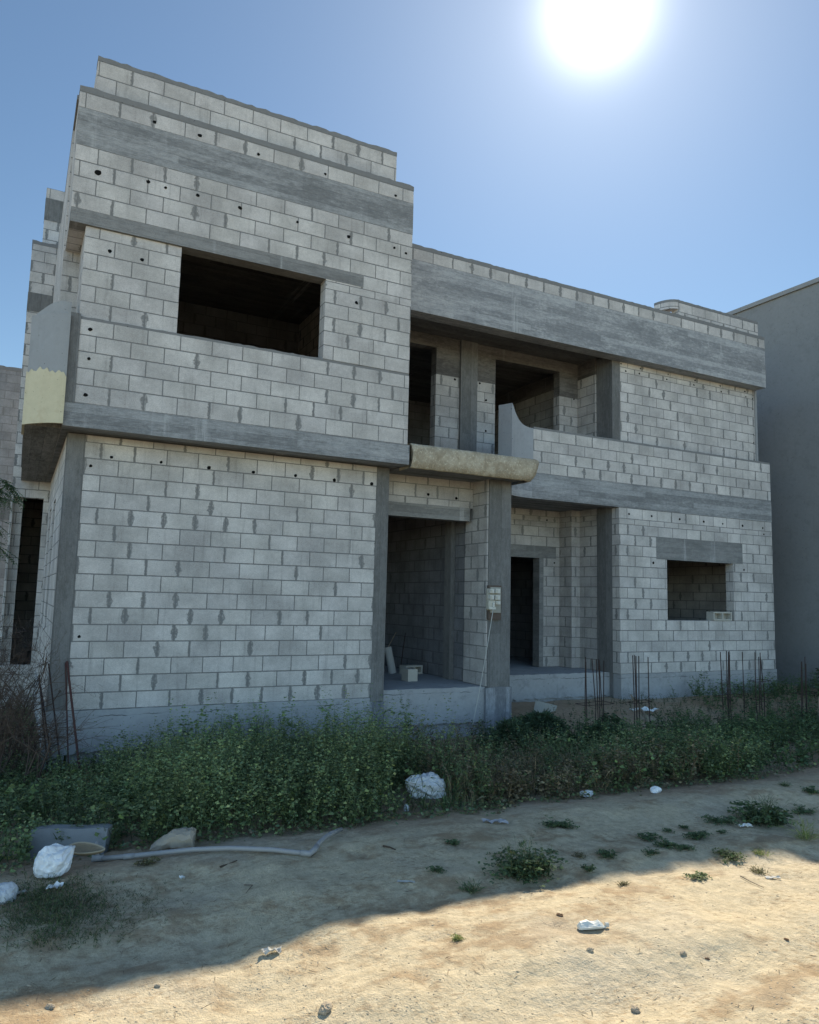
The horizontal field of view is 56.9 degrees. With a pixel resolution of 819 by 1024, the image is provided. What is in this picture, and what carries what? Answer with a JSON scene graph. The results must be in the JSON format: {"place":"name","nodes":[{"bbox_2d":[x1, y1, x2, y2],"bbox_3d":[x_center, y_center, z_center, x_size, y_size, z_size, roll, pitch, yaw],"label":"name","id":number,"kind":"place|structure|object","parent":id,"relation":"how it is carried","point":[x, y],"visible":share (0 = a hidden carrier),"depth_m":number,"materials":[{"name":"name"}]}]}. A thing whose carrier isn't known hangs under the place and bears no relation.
{"place":"outdoors","nodes":[
{"label":"outdoors","id":0,"kind":"place"},
{"bbox_2d":[0,856,203,951],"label":"grass","id":1,"kind":"structure","parent":0,"point":[64,916],"depth_m":4.35,"materials":[{"name":"green plant"}]},
{"bbox_2d":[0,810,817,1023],"bbox_3d":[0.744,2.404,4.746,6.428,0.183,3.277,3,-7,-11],"label":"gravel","id":2,"kind":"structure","parent":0,"point":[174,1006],"depth_m":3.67,"materials":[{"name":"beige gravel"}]},
{"bbox_2d":[0,683,818,1023],"bbox_3d":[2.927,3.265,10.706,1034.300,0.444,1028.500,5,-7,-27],"label":"ground","id":3,"kind":"structure","parent":0,"point":[362,927],"depth_m":4.25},
{"bbox_2d":[0,881,18,904],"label":"plastic bag","id":4,"kind":"object","parent":3,"relation":"on","point":[9,891],"visible":0.98,"depth_m":4.49,"materials":[{"name":"white plastic"}]},
{"bbox_2d":[0,365,21,623],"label":"block building","id":5,"kind":"structure","parent":3,"relation":"on","point":[10,381],"depth_m":18.80,"materials":[{"name":"concrete"}]},
{"bbox_2d":[0,478,26,597],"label":"overhanging tree","id":6,"kind":"object","parent":3,"relation":"on","point":[9,491],"visible":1,"depth_m":8.39,"materials":[{"name":"green plant"}]},
{"bbox_2d":[45,1003,54,1009],"bbox_3d":[-1.616,2.225,3.400,0.049,0.016,0.035,-1,-7,16],"label":"stone","id":7,"kind":"object","parent":3,"relation":"on","point":[48,1006],"visible":1,"depth_m":3.39,"materials":[{"name":"grey stone"}]},
{"bbox_2d":[38,663,62,781],"bbox_3d":[-4.203,2.464,8.836,0.160,1.316,0.763,7,-9,-42],"label":"rebar","id":8,"kind":"object","parent":3,"relation":"on","point":[42,706],"visible":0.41,"depth_m":8.87,"materials":[{"name":"metal"}]},
{"bbox_2d":[33,843,74,877],"bbox_3d":[-2.298,2.239,4.872,0.233,0.184,0.184,3,-7,-10],"label":"plastic bag","id":9,"kind":"object","parent":3,"relation":"on","point":[55,859],"visible":0.98,"depth_m":4.81,"materials":[{"name":"white plastic"}]},
{"bbox_2d":[46,881,63,888],"bbox_3d":[-2.176,2.292,4.635,0.089,0.041,0.057,3,-7,-10],"label":"paper scrap","id":10,"kind":"object","parent":3,"relation":"on","point":[57,883],"visible":0.98,"depth_m":4.65,"materials":[{"name":"white paper"}]},
{"bbox_2d":[0,612,120,795],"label":"dead shrub","id":11,"kind":"object","parent":3,"relation":"on","point":[19,728],"visible":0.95,"depth_m":8.54,"materials":[{"name":"brown plant"}]},
{"bbox_2d":[65,662,68,771],"bbox_3d":[-4.080,2.483,9.002,0.018,1.320,0.555,6,-8,-37],"label":"steel bar","id":12,"kind":"object","parent":3,"relation":"on","point":[66,712],"visible":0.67,"depth_m":9.04,"materials":[{"name":"brown metal"}]},
{"bbox_2d":[26,823,112,857],"bbox_3d":[-2.526,2.452,5.616,0.564,0.225,0.156,2,-6,-2],"label":"broken slab","id":13,"kind":"object","parent":3,"relation":"on","point":[43,836],"depth_m":5.59,"materials":[{"name":"grey concrete"}]},
{"bbox_2d":[66,661,80,773],"bbox_3d":[-3.971,2.471,8.941,0.028,1.342,0.772,7,-9,-43],"label":"steel bar","id":14,"kind":"object","parent":3,"relation":"on","point":[72,710],"visible":0.74,"depth_m":8.98,"materials":[{"name":"metal"}]},
{"bbox_2d":[68,842,104,855],"bbox_3d":[-2.185,2.284,5.111,0.250,0.036,0.106,5,17,-3],"label":"oval panel","id":15,"kind":"object","parent":3,"relation":"on","point":[84,848],"visible":0.84,"depth_m":5.11,"materials":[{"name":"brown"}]},
{"bbox_2d":[133,856,163,865],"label":"weed tuft","id":16,"kind":"object","parent":3,"relation":"on","point":[149,861],"visible":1,"depth_m":5.10,"materials":[{"name":"green plant"}]},
{"bbox_2d":[150,827,196,850],"bbox_3d":[-1.731,2.400,5.530,0.319,0.142,0.188,0,-6,-12],"label":"paper sack","id":17,"kind":"object","parent":3,"relation":"on","point":[183,837],"visible":0.9,"depth_m":5.48,"materials":[{"name":"beige paper"}]},
{"bbox_2d":[91,827,342,861],"bbox_3d":[-1.292,2.385,5.298,1.785,0.151,0.518,3,-7,-17],"label":"plastic pipe","id":18,"kind":"object","parent":3,"relation":"on","point":[303,853],"visible":0.98,"depth_m":5.29,"materials":[{"name":"grey plastic"}]},
{"bbox_2d":[261,946,281,954],"bbox_3d":[-0.714,2.265,3.910,0.105,0.034,0.052,3,-7,-10],"label":"paper scrap","id":19,"kind":"object","parent":3,"relation":"on","point":[265,951],"visible":1,"depth_m":3.91,"materials":[{"name":"white paper"}]},
{"bbox_2d":[318,1001,331,1015],"bbox_3d":[-0.371,2.189,3.340,0.059,0.029,0.087,-1,-7,17],"label":"stone","id":20,"kind":"object","parent":3,"relation":"on","point":[325,1008],"visible":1,"depth_m":3.33,"materials":[{"name":"beige stone"}]},
{"bbox_2d":[0,55,776,770],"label":"block house","id":21,"kind":"structure","parent":3,"relation":"on","point":[302,417],"depth_m":11.27,"materials":[{"name":"concrete"}]},
{"bbox_2d":[385,647,395,673],"bbox_3d":[-0.358,2.732,13.937,0.246,0.501,0.152,1,-6,0],"label":"paper roll","id":22,"kind":"object","parent":21,"relation":"on","point":[390,661],"visible":0.9,"depth_m":13.88,"materials":[{"name":"white paper"}]},
{"bbox_2d":[486,585,500,619],"bbox_3d":[1.374,1.459,12.187,0.305,0.550,0.158,5,-7,-27],"label":"electrical board","id":23,"kind":"object","parent":21,"relation":"attached to","point":[493,596],"visible":1,"depth_m":12.18,"materials":[{"name":"white plastic"}]},
{"bbox_2d":[469,609,493,740],"bbox_3d":[1.116,2.505,11.715,0.012,1.980,0.648,-4,-8,38],"label":"cable","id":24,"kind":"object","parent":23,"relation":"hanging from","point":[483,669],"visible":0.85,"depth_m":11.76,"materials":[{"name":"plastic"}]},
{"bbox_2d":[706,611,731,620],"bbox_3d":[6.633,2.230,16.179,0.560,0.185,0.190,5,-7,-27],"label":"hollow block","id":25,"kind":"object","parent":21,"relation":"on","point":[720,616],"depth_m":16.13,"materials":[{"name":"grey concrete"}]},
{"bbox_2d":[397,880,414,882],"bbox_3d":[-0.021,2.347,4.802,0.116,0.007,0.034,1,-6,1],"label":"paper scrap","id":26,"kind":"object","parent":3,"relation":"on","point":[405,881],"visible":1,"depth_m":4.80,"materials":[{"name":"white paper"}]},
{"bbox_2d":[0,662,818,872],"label":"weeds","id":27,"kind":"object","parent":3,"relation":"on","point":[189,783],"visible":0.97,"depth_m":7.47,"materials":[{"name":"green plant"}]},
{"bbox_2d":[405,772,445,798],"bbox_3d":[0.148,2.547,7.054,0.417,0.212,0.243,3,-7,-16],"label":"plastic bag","id":28,"kind":"object","parent":27,"relation":"on","point":[426,781],"visible":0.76,"depth_m":6.98,"materials":[{"name":"white plastic"}]},
{"bbox_2d":[425,865,446,872],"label":"weed tuft","id":29,"kind":"object","parent":3,"relation":"on","point":[438,869],"visible":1,"depth_m":4.94,"materials":[{"name":"green plant"}]},
{"bbox_2d":[444,839,460,844],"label":"weed tuft","id":30,"kind":"object","parent":3,"relation":"on","point":[452,841],"visible":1,"depth_m":5.52,"materials":[{"name":"green plant"}]},
{"bbox_2d":[449,932,465,941],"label":"weed tuft","id":31,"kind":"object","parent":3,"relation":"on","point":[456,937],"visible":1,"depth_m":3.98,"materials":[{"name":"green plant"}]},
{"bbox_2d":[455,877,486,894],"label":"weed tuft","id":32,"kind":"object","parent":3,"relation":"on","point":[471,890],"visible":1,"depth_m":4.72,"materials":[{"name":"green plant"}]},
{"bbox_2d":[481,818,508,823],"bbox_3d":[0.691,2.501,6.112,0.211,0.032,0.063,2,-7,-7],"label":"torn board","id":33,"kind":"object","parent":3,"relation":"on","point":[500,820],"visible":1,"depth_m":6.11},
{"bbox_2d":[473,717,543,755],"bbox_3d":[1.461,3.171,10.677,1.164,0.538,1.050,5,-7,-27],"label":"feathery bush","id":34,"kind":"object","parent":3,"relation":"on","point":[511,724],"visible":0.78,"depth_m":10.63,"materials":[{"name":"green plant"}]},
{"bbox_2d":[478,830,567,886],"bbox_3d":[0.755,2.293,5.031,0.602,0.322,0.514,0,-7,11],"label":"weed tuft","id":35,"kind":"object","parent":3,"relation":"on","point":[526,866],"visible":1,"depth_m":4.98,"materials":[{"name":"green plant"}]},
{"bbox_2d":[508,708,573,747],"bbox_3d":[1.947,3.226,11.265,1.477,0.567,1.123,5,-7,-27],"label":"feathery bush","id":36,"kind":"object","parent":3,"relation":"on","point":[534,718],"visible":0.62,"depth_m":11.21,"materials":[{"name":"green plant"}]},
{"bbox_2d":[534,700,556,711],"bbox_3d":[2.333,3.381,12.985,0.200,0.200,0.400,5,-14,41],"label":"concrete block","id":37,"kind":"object","parent":3,"relation":"on","point":[539,706],"depth_m":12.87,"materials":[{"name":"grey concrete"}]},
{"bbox_2d":[546,848,557,854],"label":"weed tuft","id":38,"kind":"object","parent":3,"relation":"on","point":[553,850],"visible":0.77,"depth_m":5.39,"materials":[{"name":"green plant"}]},
{"bbox_2d":[538,815,579,828],"bbox_3d":[1.199,2.511,6.057,0.338,0.076,0.290,0,-7,10],"label":"weed tuft","id":39,"kind":"object","parent":3,"relation":"on","point":[564,824],"visible":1,"depth_m":6.05,"materials":[{"name":"green plant"}]},
{"bbox_2d":[571,852,590,859],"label":"weed tuft","id":40,"kind":"object","parent":3,"relation":"on","point":[581,855],"visible":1,"depth_m":5.34,"materials":[{"name":"green plant"}]},
{"bbox_2d":[580,790,592,796],"bbox_3d":[1.714,2.717,7.311,0.156,0.057,0.103,5,-7,-27],"label":"plastic bag","id":41,"kind":"object","parent":3,"relation":"on","point":[590,791],"visible":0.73,"depth_m":7.28,"materials":[{"name":"white plastic"}]},
{"bbox_2d":[580,864,595,871],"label":"weed tuft","id":42,"kind":"object","parent":3,"relation":"on","point":[590,868],"visible":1,"depth_m":5.10,"materials":[{"name":"green plant"}]},
{"bbox_2d":[586,947,593,951],"bbox_3d":[0.915,2.213,3.824,0.046,0.015,0.034,5,-8,-31],"label":"stone","id":43,"kind":"object","parent":3,"relation":"on","point":[589,949],"visible":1,"depth_m":3.82,"materials":[{"name":"beige stone"}]},
{"bbox_2d":[577,919,608,929],"bbox_3d":[1.003,2.248,4.123,0.174,0.044,0.069,3,-7,-10],"label":"plastic bottle","id":44,"kind":"object","parent":3,"relation":"on","point":[589,925],"visible":1,"depth_m":4.10,"materials":[{"name":"plastic"}]},
{"bbox_2d":[575,657,613,729],"bbox_3d":[2.813,2.943,11.477,0.570,1.492,0.300,5,-7,-27],"label":"rebar cage","id":45,"kind":"object","parent":3,"relation":"on","point":[597,701],"visible":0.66,"depth_m":11.42,"materials":[{"name":"metal"}]},
{"bbox_2d":[566,719,622,749],"bbox_3d":[2.844,3.221,10.854,1.063,0.492,1.049,5,-7,-27],"label":"feathery bush","id":46,"kind":"object","parent":3,"relation":"on","point":[599,725],"visible":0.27,"depth_m":10.83,"materials":[{"name":"green plant"}]},
{"bbox_2d":[595,849,618,858],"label":"weed tuft","id":47,"kind":"object","parent":3,"relation":"on","point":[605,853],"visible":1,"depth_m":5.37,"materials":[{"name":"green plant"}]},
{"bbox_2d":[599,713,628,733],"bbox_3d":[3.108,3.304,11.523,0.686,0.490,0.648,5,-7,-27],"label":"bush","id":48,"kind":"object","parent":3,"relation":"on","point":[617,719],"visible":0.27,"depth_m":11.50,"materials":[{"name":"green plant"}]},
{"bbox_2d":[617,881,631,885],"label":"weed tuft","id":49,"kind":"object","parent":3,"relation":"on","point":[624,883],"visible":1,"depth_m":4.90,"materials":[{"name":"green plant"}]},
{"bbox_2d":[631,1004,639,1013],"bbox_3d":[1.023,2.249,3.419,0.043,0.019,0.058,5,-7,-27],"label":"stone","id":50,"kind":"object","parent":3,"relation":"on","point":[635,1009],"visible":1,"depth_m":3.41,"materials":[{"name":"beige stone"}]},
{"bbox_2d":[630,694,646,721],"bbox_3d":[3.893,3.354,12.807,0.327,0.522,0.069,2,-7,-6],"label":"stick","id":51,"kind":"object","parent":3,"relation":"on","point":[643,712],"visible":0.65,"depth_m":12.81,"materials":[{"name":"brown wood"}]},
{"bbox_2d":[628,655,651,736],"bbox_3d":[3.546,2.957,11.639,0.379,1.488,0.149,5,-7,-27],"label":"rebar cage","id":52,"kind":"object","parent":3,"relation":"on","point":[635,695],"visible":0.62,"depth_m":11.66,"materials":[{"name":"metal"}]},
{"bbox_2d":[629,706,658,711],"bbox_3d":[4.149,3.484,13.356,0.520,0.085,0.109,2,-7,-7],"label":"foam board","id":53,"kind":"object","parent":3,"relation":"on","point":[644,708],"visible":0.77,"depth_m":13.34,"materials":[{"name":"white plastic"}]},
{"bbox_2d":[635,832,662,840],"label":"weed tuft","id":54,"kind":"object","parent":3,"relation":"on","point":[646,836],"visible":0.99,"depth_m":5.85,"materials":[{"name":"green plant"}]},
{"bbox_2d":[641,846,660,857],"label":"weed tuft","id":55,"kind":"object","parent":3,"relation":"on","point":[651,851],"visible":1,"depth_m":5.47,"materials":[{"name":"green plant"}]},
{"bbox_2d":[650,786,661,792],"bbox_3d":[2.392,2.690,7.336,0.132,0.058,0.088,5,-7,-27],"label":"plastic bag","id":56,"kind":"object","parent":3,"relation":"on","point":[655,789],"visible":1,"depth_m":7.30,"materials":[{"name":"white plastic"}]},
{"bbox_2d":[650,838,680,849],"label":"weed tuft","id":57,"kind":"object","parent":3,"relation":"on","point":[666,844],"visible":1,"depth_m":5.63,"materials":[{"name":"green plant"}]},
{"bbox_2d":[662,828,674,832],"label":"weed tuft","id":58,"kind":"object","parent":3,"relation":"on","point":[669,830],"visible":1,"depth_m":6.09,"materials":[{"name":"green plant"}]},
{"bbox_2d":[672,842,695,850],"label":"weed tuft","id":59,"kind":"object","parent":3,"relation":"on","point":[685,846],"visible":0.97,"depth_m":5.64,"materials":[{"name":"green plant"}]},
{"bbox_2d":[682,870,712,880],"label":"weed tuft","id":60,"kind":"object","parent":3,"relation":"on","point":[699,874],"visible":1,"depth_m":5.07,"materials":[{"name":"green plant"}]},
{"bbox_2d":[682,830,713,839],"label":"weed tuft","id":61,"kind":"object","parent":3,"relation":"on","point":[696,836],"visible":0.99,"depth_m":5.97,"materials":[{"name":"green plant"}]},
{"bbox_2d":[700,814,742,826],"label":"weed tuft","id":62,"kind":"object","parent":3,"relation":"on","point":[718,820],"visible":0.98,"depth_m":6.43,"materials":[{"name":"green plant"}]},
{"bbox_2d":[712,847,746,865],"bbox_3d":[2.353,2.520,5.544,0.263,0.072,0.244,5,-7,-27],"label":"weed tuft","id":63,"kind":"object","parent":3,"relation":"on","point":[730,855],"visible":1,"depth_m":5.55,"materials":[{"name":"green plant"}]},
{"bbox_2d":[714,651,745,722],"bbox_3d":[5.325,3.090,12.609,0.579,1.508,0.241,5,-7,-27],"label":"rebar cage","id":64,"kind":"object","parent":3,"relation":"on","point":[728,688],"visible":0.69,"depth_m":12.63,"materials":[{"name":"metal"}]},
{"bbox_2d":[739,823,752,826],"bbox_3d":[2.830,2.636,6.359,0.128,0.034,0.033,3,-7,-10],"label":"paper scrap","id":65,"kind":"object","parent":3,"relation":"on","point":[747,824],"visible":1,"depth_m":6.36,"materials":[{"name":"white paper"}]},
{"bbox_2d":[749,652,771,720],"bbox_3d":[6.052,3.177,13.061,0.414,1.505,0.189,5,-7,-27],"label":"rebar cage","id":66,"kind":"object","parent":3,"relation":"on","point":[760,679],"visible":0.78,"depth_m":13.04,"materials":[{"name":"metal"}]},
{"bbox_2d":[748,864,772,874],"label":"weed tuft","id":67,"kind":"object","parent":3,"relation":"on","point":[758,871],"visible":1,"depth_m":5.29,"materials":[{"name":"green plant"}]},
{"bbox_2d":[751,847,774,856],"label":"weed tuft","id":68,"kind":"object","parent":3,"relation":"on","point":[759,852],"visible":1,"depth_m":5.67,"materials":[{"name":"green plant"}]},
{"bbox_2d":[727,793,803,828],"bbox_3d":[3.063,2.586,6.567,0.691,0.308,0.634,5,-7,-27],"label":"weed tuft","id":69,"kind":"object","parent":3,"relation":"on","point":[770,815],"visible":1,"depth_m":6.54,"materials":[{"name":"green plant"}]},
{"bbox_2d":[764,876,780,878],"bbox_3d":[2.492,2.505,5.179,0.106,0.013,0.040,1,-6,1],"label":"paper scrap","id":70,"kind":"object","parent":3,"relation":"on","point":[772,877],"visible":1,"depth_m":5.18,"materials":[{"name":"white paper"}]},
{"bbox_2d":[727,277,818,687],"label":"plastered building","id":71,"kind":"structure","parent":3,"relation":"on","point":[787,320],"depth_m":18.67,"materials":[{"name":"grey paint"}]},
{"bbox_2d":[778,780,791,786],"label":"weed tuft","id":72,"kind":"object","parent":3,"relation":"on","point":[783,784],"visible":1,"depth_m":7.64,"materials":[{"name":"green plant"}]},
{"bbox_2d":[781,817,818,840],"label":"weed tuft","id":73,"kind":"object","parent":3,"relation":"on","point":[809,834],"visible":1,"depth_m":6.07,"materials":[{"name":"green plant"}]},
{"bbox_2d":[791,657,815,726],"bbox_3d":[7.037,3.295,13.470,0.446,1.418,0.243,5,-7,-27],"label":"rebar cage","id":74,"kind":"object","parent":3,"relation":"on","point":[801,694],"visible":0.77,"depth_m":13.42,"materials":[{"name":"metal"}]},
{"bbox_2d":[791,803,817,815],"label":"weed tuft","id":75,"kind":"object","parent":3,"relation":"on","point":[800,810],"visible":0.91,"depth_m":6.92,"materials":[{"name":"green plant"}]},
{"bbox_2d":[799,786,818,793],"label":"weed tuft","id":76,"kind":"object","parent":3,"relation":"on","point":[809,790],"visible":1,"depth_m":7.44,"materials":[{"name":"green plant"}]},
{"bbox_2d":[809,668,818,696],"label":"dark bush","id":77,"kind":"object","parent":3,"relation":"on","point":[815,673],"visible":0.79,"depth_m":16.05,"materials":[{"name":"green plant"}]},
{"bbox_2d":[401,668,417,681],"bbox_3d":[0.000,2.736,12.705,0.190,0.200,0.200,6,-8,-33],"label":"concrete block","id":78,"kind":"object","parent":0,"point":[409,674],"depth_m":12.63,"materials":[{"name":"grey concrete"}]},
{"bbox_2d":[0,0,818,367],"label":"sky","id":79,"kind":"structure","parent":0,"point":[643,152],"materials":[{"name":"blue"}]},
{"bbox_2d":[399,664,422,673],"bbox_3d":[0.029,2.889,13.872,0.380,0.160,0.200,6,-8,-34],"label":"hollow block","id":80,"kind":"object","parent":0,"point":[418,667],"depth_m":13.85,"materials":[{"name":"grey concrete"}]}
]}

